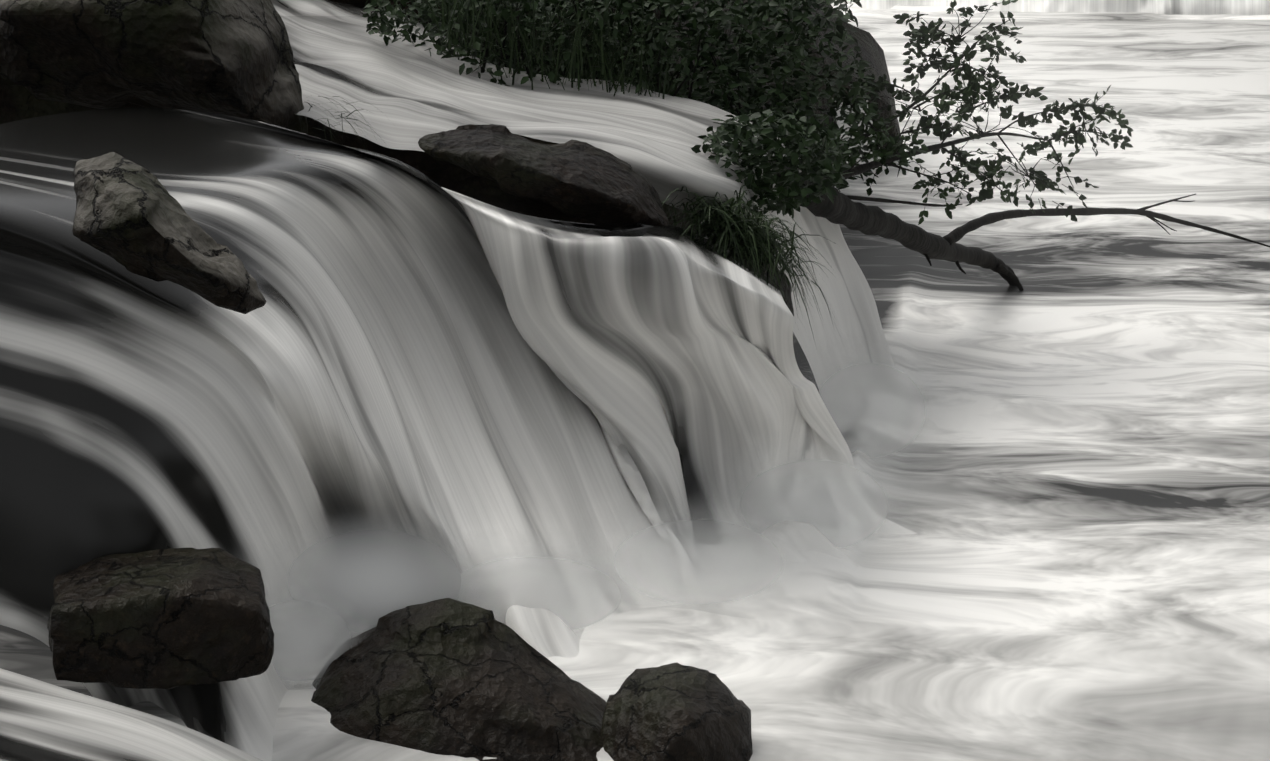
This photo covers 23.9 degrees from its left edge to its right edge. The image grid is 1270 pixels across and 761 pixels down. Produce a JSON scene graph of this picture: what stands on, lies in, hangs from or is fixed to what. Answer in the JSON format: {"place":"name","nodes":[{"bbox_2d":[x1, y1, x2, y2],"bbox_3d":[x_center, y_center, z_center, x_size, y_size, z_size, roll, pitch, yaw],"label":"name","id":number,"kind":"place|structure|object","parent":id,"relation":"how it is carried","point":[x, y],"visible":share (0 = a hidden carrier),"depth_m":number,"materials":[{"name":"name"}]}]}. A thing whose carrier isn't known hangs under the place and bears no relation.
{"place":"outdoors","nodes":[
{"label":"outdoors","id":0,"kind":"place"},
{"bbox_2d":[0,0,902,236],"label":"bank","id":1,"kind":"structure","parent":0,"point":[19,103],"depth_m":16.55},
{"bbox_2d":[298,0,841,352],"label":"grass tufts","id":2,"kind":"object","parent":1,"relation":"on","point":[738,231],"depth_m":12.95,"materials":[{"name":"green plant"}]},
{"bbox_2d":[362,0,889,220],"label":"bush","id":3,"kind":"object","parent":1,"relation":"on","point":[804,138],"depth_m":13.23,"materials":[{"name":"green plant"}]},
{"bbox_2d":[271,0,907,433],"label":"stream","id":4,"kind":"structure","parent":0,"point":[407,94],"depth_m":12.77,"materials":[{"name":"liquid"}]},
{"bbox_2d":[0,0,307,133],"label":"boulder","id":5,"kind":"object","parent":4,"relation":"on","point":[230,57],"visible":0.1,"depth_m":11.44,"materials":[{"name":"grey stone"}]},
{"bbox_2d":[708,236,793,315],"bbox_3d":[0.451,-0.286,12.103,0.388,0.587,0.482,0,14,2],"label":"rock tuft","id":6,"kind":"object","parent":4,"relation":"on","point":[787,297],"depth_m":12.19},
{"bbox_2d":[0,2,1269,760],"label":"pool water","id":7,"kind":"structure","parent":0,"point":[1078,570],"depth_m":12.05,"materials":[{"name":"white liquid"}]},
{"bbox_2d":[0,668,262,760],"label":"water","id":8,"kind":"structure","parent":7,"relation":"on","point":[41,720],"depth_m":8.43,"materials":[{"name":"white liquid"}]},
{"bbox_2d":[307,589,526,648],"bbox_3d":[-0.751,0.857,9.831,0.873,0.343,0.082,0,14,2],"label":"spray","id":9,"kind":"object","parent":7,"relation":"on","point":[371,624],"depth_m":9.84,"materials":[{"name":"white liquid"}]},
{"bbox_2d":[0,108,916,760],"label":"cascade","id":10,"kind":"object","parent":7,"relation":"on","point":[406,340],"depth_m":10.33,"materials":[{"name":"liquid"}]},
{"bbox_2d":[47,547,273,688],"bbox_3d":[-1.426,0.700,8.980,0.707,0.316,0.496,0,14,2],"label":"rock","id":11,"kind":"object","parent":10,"relation":"on","point":[170,618],"depth_m":8.78,"materials":[{"name":"grey stone"}]},
{"bbox_2d":[72,152,265,313],"bbox_3d":[-1.427,-0.432,9.076,0.595,0.473,0.331,0,14,2],"label":"rock","id":12,"kind":"object","parent":10,"relation":"attached to","point":[132,217],"depth_m":9.03,"materials":[{"name":"grey stone"}]},
{"bbox_2d":[265,577,372,689],"bbox_3d":[-1.059,0.819,9.429,0.518,0.387,0.093,0,14,2],"label":"spray","id":13,"kind":"object","parent":10,"relation":"attached to","point":[304,640],"depth_m":9.43,"materials":[{"name":"white liquid"}]},
{"bbox_2d":[243,507,493,642],"bbox_3d":[-0.824,0.635,9.479,0.841,0.487,0.117,0,14,2],"label":"spray","id":14,"kind":"object","parent":10,"relation":"attached to","point":[380,579],"depth_m":9.48,"materials":[{"name":"white liquid"}]},
{"bbox_2d":[418,124,667,227],"bbox_3d":[-0.343,-0.738,11.079,0.930,0.362,0.540,0,14,2],"label":"rock","id":15,"kind":"object","parent":10,"relation":"on","point":[587,182],"depth_m":10.96,"materials":[{"name":"grey stone"}]},
{"bbox_2d":[311,598,606,760],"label":"rock","id":16,"kind":"object","parent":7,"relation":"on","point":[447,676],"depth_m":9.17,"materials":[{"name":"grey stone"}]},
{"bbox_2d":[368,525,691,643],"bbox_3d":[-0.338,0.712,9.921,1.092,0.470,0.113,0,14,2],"label":"spray","id":17,"kind":"object","parent":7,"relation":"on","point":[536,594],"depth_m":9.92,"materials":[{"name":"white liquid"}]},
{"bbox_2d":[601,663,752,760],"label":"rock","id":18,"kind":"object","parent":7,"relation":"on","point":[674,712],"depth_m":9.09,"materials":[{"name":"grey stone"}]},
{"bbox_2d":[557,487,848,620],"bbox_3d":[0.216,0.619,10.220,1.040,0.506,0.121,0,14,2],"label":"spray","id":19,"kind":"object","parent":7,"relation":"on","point":[701,562],"depth_m":10.22,"materials":[{"name":"white liquid"}]},
{"bbox_2d":[687,427,940,563],"bbox_3d":[0.650,0.456,10.902,0.972,0.585,0.140,0,14,2],"label":"spray","id":20,"kind":"object","parent":7,"relation":"on","point":[821,506],"depth_m":10.90,"materials":[{"name":"white liquid"}]},
{"bbox_2d":[835,100,885,168],"bbox_3d":[1.372,-1.512,18.336,0.329,0.419,0.160,0,14,2],"label":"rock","id":21,"kind":"object","parent":7,"relation":"on","point":[846,126],"depth_m":18.35,"materials":[{"name":"stone"}]},
{"bbox_2d":[799,326,966,469],"bbox_3d":[0.952,0.121,12.165,0.853,0.703,0.169,0,14,2],"label":"spray","id":22,"kind":"object","parent":7,"relation":"on","point":[869,410],"depth_m":12.16,"materials":[{"name":"white liquid"}]},
{"bbox_2d":[835,0,1269,14],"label":"falls","id":23,"kind":"structure","parent":7,"relation":"on","point":[1205,7],"depth_m":28.12,"materials":[{"name":"liquid"}]},
{"bbox_2d":[769,0,1269,290],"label":"fallen tree","id":24,"kind":"object","parent":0,"point":[1039,177],"depth_m":13.96,"materials":[{"name":"green plant"}]}
]}

